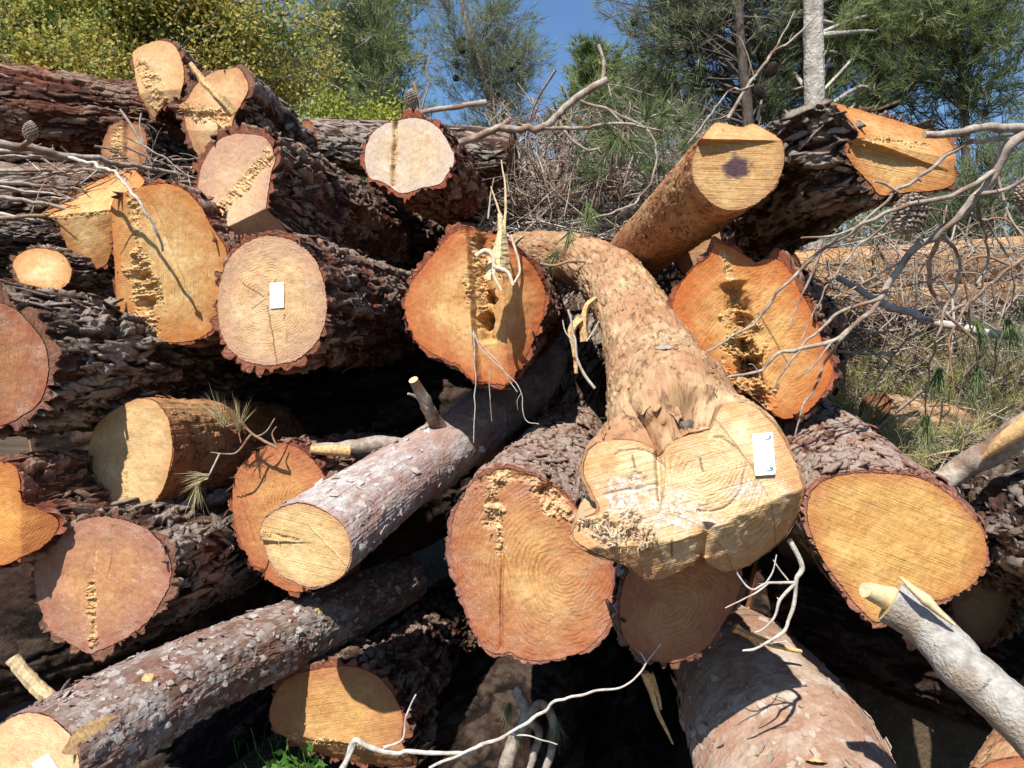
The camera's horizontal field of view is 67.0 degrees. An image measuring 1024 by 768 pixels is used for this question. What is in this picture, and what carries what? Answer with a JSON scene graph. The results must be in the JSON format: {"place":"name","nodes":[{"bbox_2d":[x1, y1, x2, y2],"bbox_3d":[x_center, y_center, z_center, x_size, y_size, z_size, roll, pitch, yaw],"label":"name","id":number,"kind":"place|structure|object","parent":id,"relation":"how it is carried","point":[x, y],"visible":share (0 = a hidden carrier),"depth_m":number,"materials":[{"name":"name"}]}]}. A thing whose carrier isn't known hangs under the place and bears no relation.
{"place":"outdoors","nodes":[
{"label":"outdoors","id":0,"kind":"place"},
{"bbox_2d":[0,436,692,767],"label":"ground","id":1,"kind":"structure","parent":0,"point":[432,560],"depth_m":2.89,"materials":[{"name":"soil"}]},
{"bbox_2d":[0,562,305,710],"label":"log","id":2,"kind":"object","parent":1,"relation":"on","point":[54,666],"visible":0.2,"depth_m":2.73,"materials":[{"name":"brown wood"}]},
{"bbox_2d":[0,446,172,568],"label":"log","id":3,"kind":"object","parent":2,"relation":"on","point":[43,494],"visible":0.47,"depth_m":2.19,"materials":[{"name":"brown wood"}]},
{"bbox_2d":[26,485,263,661],"bbox_3d":[-1.003,0.574,3.668,0.506,0.624,3.060,0,3,6],"label":"log","id":4,"kind":"object","parent":2,"relation":"on","point":[107,583],"visible":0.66,"depth_m":2.21,"materials":[{"name":"wood"}]},
{"bbox_2d":[87,395,305,503],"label":"log","id":5,"kind":"object","parent":4,"relation":"on","point":[133,442],"visible":0.67,"depth_m":2.43,"materials":[{"name":"brown wood"}]},
{"bbox_2d":[0,281,276,439],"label":"log","id":6,"kind":"object","parent":5,"relation":"on","point":[73,360],"visible":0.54,"depth_m":2.35,"materials":[{"name":"wood"}]},
{"bbox_2d":[109,178,286,346],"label":"log","id":7,"kind":"object","parent":6,"relation":"on","point":[169,293],"visible":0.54,"depth_m":2.62,"materials":[{"name":"wood"}]},
{"bbox_2d":[68,156,163,251],"bbox_3d":[-1.305,-0.593,2.499,0.424,0.336,0.086,1,3,21],"label":"branch","id":8,"kind":"object","parent":7,"relation":"on","point":[98,167],"visible":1,"depth_m":2.46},
{"bbox_2d":[119,109,195,182],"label":"twig","id":9,"kind":"object","parent":7,"relation":"on","point":[141,143],"visible":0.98,"depth_m":2.90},
{"bbox_2d":[178,453,219,525],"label":"sprig","id":10,"kind":"object","parent":4,"relation":"on","point":[198,482],"visible":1,"depth_m":2.20,"materials":[{"name":"green plant"}]},
{"bbox_2d":[224,428,401,597],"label":"log","id":11,"kind":"object","parent":2,"relation":"on","point":[267,479],"visible":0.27,"depth_m":2.44,"materials":[{"name":"orange wood"}]},
{"bbox_2d":[194,391,277,454],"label":"sprig","id":12,"kind":"object","parent":11,"relation":"on","point":[221,420],"visible":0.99,"depth_m":2.35,"materials":[{"name":"green wood"}]},
{"bbox_2d":[28,352,456,451],"bbox_3d":[-0.930,0.155,3.751,2.436,0.746,0.544,-2,4,-34],"label":"log","id":13,"kind":"object","parent":11,"relation":"on","point":[322,384],"visible":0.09,"depth_m":3.56,"materials":[{"name":"brown wood"}]},
{"bbox_2d":[0,267,19,284],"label":"log","id":14,"kind":"object","parent":13,"relation":"on","point":[6,275],"depth_m":3.21,"materials":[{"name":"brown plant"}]},
{"bbox_2d":[0,218,66,267],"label":"log","id":15,"kind":"object","parent":14,"relation":"on","point":[16,237],"visible":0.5,"depth_m":3.24,"materials":[{"name":"brown wood"}]},
{"bbox_2d":[9,243,115,299],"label":"log","id":16,"kind":"object","parent":14,"relation":"on","point":[38,266],"visible":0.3,"depth_m":2.92,"materials":[{"name":"brown wood"}]},
{"bbox_2d":[44,168,157,271],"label":"log","id":17,"kind":"object","parent":16,"relation":"on","point":[87,218],"visible":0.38,"depth_m":2.98,"materials":[{"name":"beige wood"}]},
{"bbox_2d":[0,212,68,224],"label":"stick","id":18,"kind":"object","parent":17,"relation":"on","point":[2,218],"visible":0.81,"depth_m":2.96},
{"bbox_2d":[0,185,73,201],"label":"stick","id":19,"kind":"object","parent":18,"relation":"on","point":[23,191],"visible":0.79,"depth_m":2.97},
{"bbox_2d":[0,181,89,199],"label":"stick","id":20,"kind":"object","parent":19,"relation":"on","point":[28,184],"visible":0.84,"depth_m":2.96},
{"bbox_2d":[0,167,81,181],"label":"stick","id":21,"kind":"object","parent":20,"relation":"on","point":[9,174],"visible":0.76,"depth_m":2.97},
{"bbox_2d":[0,163,138,172],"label":"stick","id":22,"kind":"object","parent":21,"relation":"on","point":[37,170],"visible":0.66,"depth_m":2.97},
{"bbox_2d":[0,191,83,209],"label":"stick","id":23,"kind":"object","parent":17,"relation":"on","point":[16,199],"visible":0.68,"depth_m":2.95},
{"bbox_2d":[0,158,196,220],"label":"twigs","id":24,"kind":"object","parent":17,"relation":"on","point":[16,208],"visible":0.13,"depth_m":3.35,"materials":[{"name":"brown wood"}]},
{"bbox_2d":[0,60,194,157],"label":"long log","id":25,"kind":"object","parent":24,"relation":"on","point":[74,112],"visible":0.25,"depth_m":3.46,"materials":[{"name":"brown wood"}]},
{"bbox_2d":[101,119,194,175],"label":"log","id":26,"kind":"object","parent":24,"relation":"on","point":[115,139],"visible":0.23,"depth_m":3.37,"materials":[{"name":"brown wood"}]},
{"bbox_2d":[0,154,78,163],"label":"log","id":27,"kind":"object","parent":26,"relation":"on","point":[16,160],"visible":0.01,"depth_m":4.13,"materials":[{"name":"brown wood"}]},
{"bbox_2d":[131,38,207,134],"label":"log","id":28,"kind":"object","parent":26,"relation":"on","point":[162,71],"visible":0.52,"depth_m":3.31,"materials":[{"name":"beige wood"}]},
{"bbox_2d":[60,129,202,192],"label":"litter twigs","id":29,"kind":"object","parent":17,"relation":"on","point":[151,158],"visible":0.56,"depth_m":3.06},
{"bbox_2d":[0,139,176,174],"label":"branch","id":30,"kind":"object","parent":29,"relation":"on","point":[26,146],"visible":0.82,"depth_m":2.69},
{"bbox_2d":[209,230,422,377],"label":"log","id":31,"kind":"object","parent":13,"relation":"on","point":[285,303],"visible":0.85,"depth_m":2.47,"materials":[{"name":"wood"}]},
{"bbox_2d":[190,122,444,270],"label":"log","id":32,"kind":"object","parent":31,"relation":"on","point":[253,179],"visible":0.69,"depth_m":2.89,"materials":[{"name":"brown wood"}]},
{"bbox_2d":[169,63,359,177],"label":"log","id":33,"kind":"object","parent":32,"relation":"on","point":[203,116],"visible":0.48,"depth_m":3.09,"materials":[{"name":"brown wood"}]},
{"bbox_2d":[188,61,237,117],"bbox_3d":[-1.123,-1.107,2.903,0.181,0.204,0.045,0,3,-8],"label":"splinter","id":34,"kind":"object","parent":33,"relation":"on","point":[225,104],"visible":1,"depth_m":2.90,"materials":[{"name":"brown wood"}]},
{"bbox_2d":[301,116,517,187],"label":"log","id":35,"kind":"object","parent":32,"relation":"on","point":[339,142],"visible":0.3,"depth_m":3.88,"materials":[{"name":"brown wood"}]},
{"bbox_2d":[289,371,474,437],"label":"log","id":36,"kind":"object","parent":2,"relation":"on","point":[395,409],"visible":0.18,"depth_m":3.47,"materials":[{"name":"brown wood"}]},
{"bbox_2d":[476,290,605,491],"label":"log","id":37,"kind":"object","parent":36,"relation":"on","point":[576,389],"visible":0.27,"depth_m":3.70,"materials":[{"name":"brown wood"}]},
{"bbox_2d":[610,122,784,276],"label":"log","id":38,"kind":"object","parent":37,"relation":"on","point":[719,177],"visible":0.87,"depth_m":2.15,"materials":[{"name":"brown wood"}]},
{"bbox_2d":[0,0,359,118],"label":"broadleaf tree","id":39,"kind":"object","parent":1,"relation":"on","point":[99,39],"visible":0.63,"depth_m":7.90,"materials":[{"name":"green plant"}]},
{"bbox_2d":[136,683,274,767],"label":"log","id":40,"kind":"object","parent":1,"relation":"on","point":[204,743],"visible":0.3,"depth_m":2.83,"materials":[{"name":"brown wood"}]},
{"bbox_2d":[263,740,327,767],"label":"weed","id":41,"kind":"object","parent":1,"relation":"on","point":[285,760],"visible":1,"depth_m":2.11,"materials":[{"name":"green plant"}]},
{"bbox_2d":[289,75,409,181],"bbox_3d":[-1.476,-0.848,7.197,1.444,3.918,1.044,-1,3,-24],"label":"broadleaf shrub","id":42,"kind":"object","parent":1,"relation":"on","point":[328,109],"visible":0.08,"depth_m":6.92,"materials":[{"name":"green plant"}]},
{"bbox_2d":[269,0,442,183],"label":"pine tree","id":43,"kind":"object","parent":1,"relation":"on","point":[375,48],"visible":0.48,"depth_m":10.93,"materials":[{"name":"green plant"}]},
{"bbox_2d":[269,571,478,767],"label":"log","id":44,"kind":"object","parent":1,"relation":"on","point":[366,688],"visible":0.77,"depth_m":2.39,"materials":[{"name":"brown wood"}]},
{"bbox_2d":[0,554,428,767],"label":"long log","id":45,"kind":"object","parent":44,"relation":"on","point":[133,711],"visible":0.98,"depth_m":1.97,"materials":[{"name":"wood"}]},
{"bbox_2d":[5,653,55,700],"bbox_3d":[-1.182,0.784,1.950,0.181,0.207,0.049,0,3,6],"label":"stick","id":46,"kind":"object","parent":45,"relation":"on","point":[33,682],"visible":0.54,"depth_m":1.94,"materials":[{"name":"brown wood"}]},
{"bbox_2d":[394,0,565,151],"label":"pine tree","id":47,"kind":"object","parent":1,"relation":"on","point":[511,62],"visible":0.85,"depth_m":7.11,"materials":[{"name":"green plant"}]},
{"bbox_2d":[353,626,631,767],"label":"log","id":48,"kind":"object","parent":1,"relation":"on","point":[477,692],"visible":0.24,"depth_m":2.85,"materials":[{"name":"brown wood"}]},
{"bbox_2d":[6,181,1023,268],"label":"distant wood","id":49,"kind":"object","parent":1,"relation":"on","point":[827,240],"depth_m":17.98,"materials":[{"name":"brown wood"}]},
{"bbox_2d":[495,684,570,767],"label":"branch","id":50,"kind":"object","parent":1,"relation":"on","point":[512,744],"visible":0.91,"depth_m":2.19,"materials":[{"name":"grey wood"}]},
{"bbox_2d":[533,25,708,163],"bbox_3d":[2.035,-3.053,14.598,3.520,7.496,2.485,0,3,0],"label":"pine tree","id":51,"kind":"object","parent":1,"relation":"on","point":[587,73],"visible":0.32,"depth_m":14.44,"materials":[{"name":"green plant"}]},
{"bbox_2d":[588,0,837,146],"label":"pine tree","id":52,"kind":"object","parent":1,"relation":"on","point":[688,25],"visible":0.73,"depth_m":7.15,"materials":[{"name":"green plant"}]},
{"bbox_2d":[733,0,939,249],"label":"pine tree","id":53,"kind":"object","parent":1,"relation":"on","point":[841,22],"visible":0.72,"depth_m":7.25,"materials":[{"name":"green plant"}]},
{"bbox_2d":[743,555,1023,732],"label":"log","id":54,"kind":"object","parent":1,"relation":"on","point":[834,633],"visible":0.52,"depth_m":2.55,"materials":[{"name":"brown wood"}]},
{"bbox_2d":[670,605,897,767],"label":"long log","id":55,"kind":"object","parent":54,"relation":"on","point":[765,706],"visible":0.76,"depth_m":1.93,"materials":[{"name":"wood"}]},
{"bbox_2d":[641,670,673,744],"bbox_3d":[0.376,0.837,2.002,0.086,0.190,0.024,1,3,10],"label":"splinter","id":56,"kind":"object","parent":55,"relation":"hanging from","point":[649,681],"visible":1,"depth_m":2.00,"materials":[{"name":"brown wood"}]},
{"bbox_2d":[732,623,801,653],"bbox_3d":[0.659,0.658,1.997,0.182,0.079,0.020,0,3,2],"label":"splinter","id":57,"kind":"object","parent":55,"relation":"on","point":[754,639],"visible":0.92,"depth_m":2.00,"materials":[{"name":"brown wood"}]},
{"bbox_2d":[832,84,1023,247],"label":"brush","id":58,"kind":"object","parent":1,"relation":"on","point":[989,153],"visible":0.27,"depth_m":5.91,"materials":[{"name":"green plant"}]},
{"bbox_2d":[833,0,1023,223],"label":"pine tree","id":59,"kind":"object","parent":1,"relation":"on","point":[927,33],"visible":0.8,"depth_m":7.33,"materials":[{"name":"green plant"}]},
{"bbox_2d":[969,676,1023,767],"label":"log","id":60,"kind":"object","parent":1,"relation":"on","point":[996,750],"visible":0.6,"depth_m":1.56,"materials":[{"name":"brown wood"}]},
{"bbox_2d":[859,577,1023,759],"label":"branch","id":61,"kind":"object","parent":60,"relation":"on","point":[974,677],"visible":1,"depth_m":1.35,"materials":[{"name":"wood"}]},
{"bbox_2d":[0,0,1023,246],"label":"sky","id":62,"kind":"structure","parent":0,"point":[564,17],"materials":[{"name":"blue"}]},
{"bbox_2d":[450,156,779,604],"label":"heap bank","id":63,"kind":"structure","parent":0,"point":[668,278],"depth_m":4.12,"materials":[{"name":"soil"}]},
{"bbox_2d":[360,106,499,230],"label":"log","id":64,"kind":"object","parent":63,"relation":"on","point":[407,160],"visible":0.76,"depth_m":3.17,"materials":[{"name":"brown wood"}]},
{"bbox_2d":[420,99,486,114],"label":"branch","id":65,"kind":"object","parent":64,"relation":"on","point":[455,107],"visible":0.91,"depth_m":3.39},
{"bbox_2d":[404,48,432,109],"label":"twig","id":66,"kind":"object","parent":65,"relation":"on","point":[411,97],"visible":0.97,"depth_m":3.39,"materials":[{"name":"brown wood"}]},
{"bbox_2d":[458,44,661,224],"bbox_3d":[0.209,-1.096,3.390,0.897,0.793,0.081,0,3,0],"label":"branch","id":67,"kind":"object","parent":64,"relation":"on","point":[549,123],"visible":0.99,"depth_m":3.39,"materials":[{"name":"wood"}]},
{"bbox_2d":[582,85,713,175],"bbox_3d":[0.593,-1.121,3.393,0.599,0.416,0.292,0,3,0],"label":"sprig","id":68,"kind":"object","parent":67,"relation":"hanging from","point":[618,149],"visible":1,"depth_m":3.39,"materials":[{"name":"green plant"}]},
{"bbox_2d":[341,400,602,577],"bbox_3d":[-0.104,0.376,3.705,0.473,0.753,1.963,3,4,42],"label":"log","id":69,"kind":"object","parent":63,"relation":"on","point":[424,526],"visible":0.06,"depth_m":3.12,"materials":[{"name":"brown wood"}]},
{"bbox_2d":[438,141,667,240],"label":"crest sticks","id":70,"kind":"object","parent":63,"relation":"on","point":[628,211],"visible":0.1,"depth_m":4.00,"materials":[{"name":"wood"}]},
{"bbox_2d":[561,100,709,194],"bbox_3d":[0.682,-1.284,4.145,0.876,0.694,0.742,0,3,0],"label":"bush","id":71,"kind":"object","parent":70,"relation":"on","point":[637,189],"visible":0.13,"depth_m":4.16,"materials":[{"name":"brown plant"}]},
{"bbox_2d":[509,203,628,242],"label":"log","id":72,"kind":"object","parent":63,"relation":"on","point":[546,226],"visible":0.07,"depth_m":4.11,"materials":[{"name":"brown wood"}]},
{"bbox_2d":[538,163,663,208],"bbox_3d":[0.522,-1.049,4.206,0.779,0.302,0.245,0,3,0],"label":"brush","id":73,"kind":"object","parent":72,"relation":"on","point":[614,197],"visible":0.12,"depth_m":4.10,"materials":[{"name":"plant"}]},
{"bbox_2d":[605,556,748,669],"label":"log","id":74,"kind":"object","parent":63,"relation":"on","point":[679,616],"visible":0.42,"depth_m":1.74,"materials":[{"name":"brown wood"}]},
{"bbox_2d":[339,644,660,767],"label":"branch","id":75,"kind":"object","parent":74,"relation":"on","point":[354,742],"visible":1,"depth_m":1.75,"materials":[{"name":"wood"}]},
{"bbox_2d":[444,400,619,664],"bbox_3d":[0.218,0.346,3.180,0.457,0.550,2.623,0,3,8],"label":"log","id":76,"kind":"object","parent":74,"relation":"on","point":[534,584],"visible":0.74,"depth_m":1.91,"materials":[{"name":"wood"}]},
{"bbox_2d":[258,343,567,589],"bbox_3d":[-0.088,0.087,3.105,0.303,0.758,2.467,1,3,22],"label":"log","id":77,"kind":"object","parent":76,"relation":"on","point":[322,532],"visible":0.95,"depth_m":2.27,"materials":[{"name":"wood"}]},
{"bbox_2d":[310,435,401,456],"bbox_3d":[-0.493,0.210,2.520,0.340,0.076,0.086,-2,4,-32],"label":"stub","id":78,"kind":"object","parent":77,"relation":"attached to","point":[345,448],"visible":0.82,"depth_m":2.50,"materials":[{"name":"brown wood"}]},
{"bbox_2d":[407,376,446,428],"bbox_3d":[-0.280,0.084,2.638,0.059,0.227,0.212,2,4,25],"label":"stub","id":79,"kind":"object","parent":77,"relation":"on","point":[433,417],"visible":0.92,"depth_m":2.60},
{"bbox_2d":[396,222,566,390],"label":"log","id":80,"kind":"object","parent":77,"relation":"on","point":[452,297],"visible":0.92,"depth_m":2.54,"materials":[{"name":"wood"}]},
{"bbox_2d":[484,160,510,280],"bbox_3d":[-0.044,-0.508,2.397,0.064,0.375,0.073,3,4,42],"label":"shard","id":81,"kind":"object","parent":80,"relation":"attached to","point":[500,251],"visible":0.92,"depth_m":2.39,"materials":[{"name":"beige wood"}]},
{"bbox_2d":[475,234,520,290],"bbox_3d":[-0.044,-0.370,2.360,0.143,0.174,0.020,0,3,0],"label":"bark strip","id":82,"kind":"object","parent":81,"relation":"hanging from","point":[495,267],"visible":1,"depth_m":2.36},
{"bbox_2d":[467,65,733,263],"bbox_3d":[0.485,-1.073,4.178,1.793,1.092,1.132,0,3,0],"label":"brush","id":83,"kind":"object","parent":80,"relation":"on","point":[606,224],"depth_m":3.92,"materials":[{"name":"plant"}]},
{"bbox_2d":[508,230,806,581],"bbox_3d":[0.280,-0.180,2.728,0.481,1.039,2.484,0,3,-4],"label":"curved log","id":84,"kind":"object","parent":74,"relation":"on","point":[687,460],"visible":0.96,"depth_m":1.58,"materials":[{"name":"brown wood"}]},
{"bbox_2d":[543,201,613,284],"bbox_3d":[0.240,-0.556,3.096,0.368,0.357,0.209,0,3,0],"label":"sprig","id":85,"kind":"object","parent":84,"relation":"attached to","point":[587,214],"visible":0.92,"depth_m":3.10,"materials":[{"name":"green plant"}]},
{"bbox_2d":[562,309,598,388],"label":"twig","id":86,"kind":"object","parent":84,"relation":"on","point":[578,362],"visible":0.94,"depth_m":2.50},
{"bbox_2d":[568,296,596,372],"bbox_3d":[0.233,-0.162,2.549,0.098,0.256,0.041,0,3,0],"label":"bark strip","id":87,"kind":"object","parent":84,"relation":"hanging from","point":[582,323],"visible":0.83,"depth_m":2.54,"materials":[{"name":"brown wood"}]},
{"bbox_2d":[725,538,804,651],"bbox_3d":[0.530,0.442,1.629,0.166,0.237,0.038,0,3,0],"label":"branch","id":88,"kind":"object","parent":84,"relation":"hanging from","point":[798,575],"visible":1,"depth_m":1.62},
{"bbox_2d":[828,306,1023,767],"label":"earth bank","id":89,"kind":"structure","parent":0,"point":[918,737],"depth_m":2.58,"materials":[{"name":"soil"}]},
{"bbox_2d":[773,531,822,573],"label":"log","id":90,"kind":"object","parent":89,"relation":"on","point":[783,550],"visible":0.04,"depth_m":2.94,"materials":[{"name":"brown wood"}]},
{"bbox_2d":[791,236,1023,289],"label":"log","id":91,"kind":"object","parent":89,"relation":"on","point":[798,261],"visible":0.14,"depth_m":3.53,"materials":[{"name":"brown wood"}]},
{"bbox_2d":[793,191,1023,406],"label":"front twigs","id":92,"kind":"object","parent":89,"relation":"on","point":[914,278],"visible":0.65,"depth_m":2.98,"materials":[{"name":"wood"}]},
{"bbox_2d":[801,228,1023,476],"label":"slash twigs","id":93,"kind":"object","parent":89,"relation":"on","point":[914,397],"visible":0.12,"depth_m":3.18,"materials":[{"name":"wood"}]},
{"bbox_2d":[827,281,1023,469],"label":"dry grass","id":94,"kind":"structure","parent":89,"relation":"on","point":[956,377],"depth_m":3.05,"materials":[{"name":"green plant"}]},
{"bbox_2d":[827,304,1023,466],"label":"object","id":95,"kind":"object","parent":89,"relation":"on","point":[877,342],"visible":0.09,"depth_m":3.27,"materials":[{"name":"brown plant"}]},
{"bbox_2d":[837,304,1023,445],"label":"pale twigs","id":96,"kind":"object","parent":89,"relation":"on","point":[875,387],"visible":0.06,"depth_m":3.29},
{"bbox_2d":[859,392,1010,443],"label":"log","id":97,"kind":"object","parent":89,"relation":"on","point":[907,412],"visible":0.37,"depth_m":2.88,"materials":[{"name":"brown wood"}]},
{"bbox_2d":[946,583,1023,648],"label":"log","id":98,"kind":"object","parent":89,"relation":"on","point":[980,616],"visible":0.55,"depth_m":2.30,"materials":[{"name":"brown wood"}]},
{"bbox_2d":[930,443,1023,613],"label":"log","id":99,"kind":"object","parent":98,"relation":"on","point":[993,497],"visible":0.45,"depth_m":1.92,"materials":[{"name":"brown wood"}]},
{"bbox_2d":[737,393,989,628],"bbox_3d":[1.012,0.170,2.969,0.442,0.653,2.451,0,3,6],"label":"log","id":100,"kind":"object","parent":99,"relation":"on","point":[882,510],"visible":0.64,"depth_m":1.81,"materials":[{"name":"wood"}]},
{"bbox_2d":[666,236,849,422],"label":"log","id":101,"kind":"object","parent":100,"relation":"on","point":[722,291],"visible":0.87,"depth_m":2.23,"materials":[{"name":"wood"}]},
{"bbox_2d":[675,231,803,275],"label":"log","id":102,"kind":"object","parent":101,"relation":"on","point":[685,263],"visible":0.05,"depth_m":3.04,"materials":[{"name":"brown wood"}]},
{"bbox_2d":[721,99,959,258],"bbox_3d":[0.998,-0.671,3.094,0.528,0.407,2.262,0,3,0],"label":"log","id":103,"kind":"object","parent":101,"relation":"on","point":[839,158],"visible":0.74,"depth_m":2.09,"materials":[{"name":"brown wood"}]},
{"bbox_2d":[687,10,816,144],"bbox_3d":[0.880,-1.116,2.850,0.446,0.478,0.130,0,3,0],"label":"twig","id":104,"kind":"object","parent":103,"relation":"on","point":[748,86],"visible":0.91,"depth_m":2.80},
{"bbox_2d":[826,280,1023,315],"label":"log","id":105,"kind":"object","parent":101,"relation":"on","point":[848,313],"visible":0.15,"depth_m":3.51,"materials":[{"name":"brown wood"}]},
{"bbox_2d":[705,122,1023,464],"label":"branch","id":106,"kind":"object","parent":100,"relation":"on","point":[908,214],"visible":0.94,"depth_m":1.91,"materials":[{"name":"grey wood"}]},
{"bbox_2d":[835,275,1023,341],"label":"branch","id":107,"kind":"object","parent":106,"relation":"on","point":[883,304],"visible":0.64,"depth_m":2.44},
{"bbox_2d":[865,214,1023,404],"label":"branch","id":108,"kind":"object","parent":106,"relation":"attached to","point":[996,280],"visible":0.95,"depth_m":2.30,"materials":[{"name":"wood"}]},
{"bbox_2d":[933,411,1023,487],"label":"branch","id":109,"kind":"object","parent":100,"relation":"on","point":[1004,442],"visible":0.94,"depth_m":1.94,"materials":[{"name":"brown wood"}]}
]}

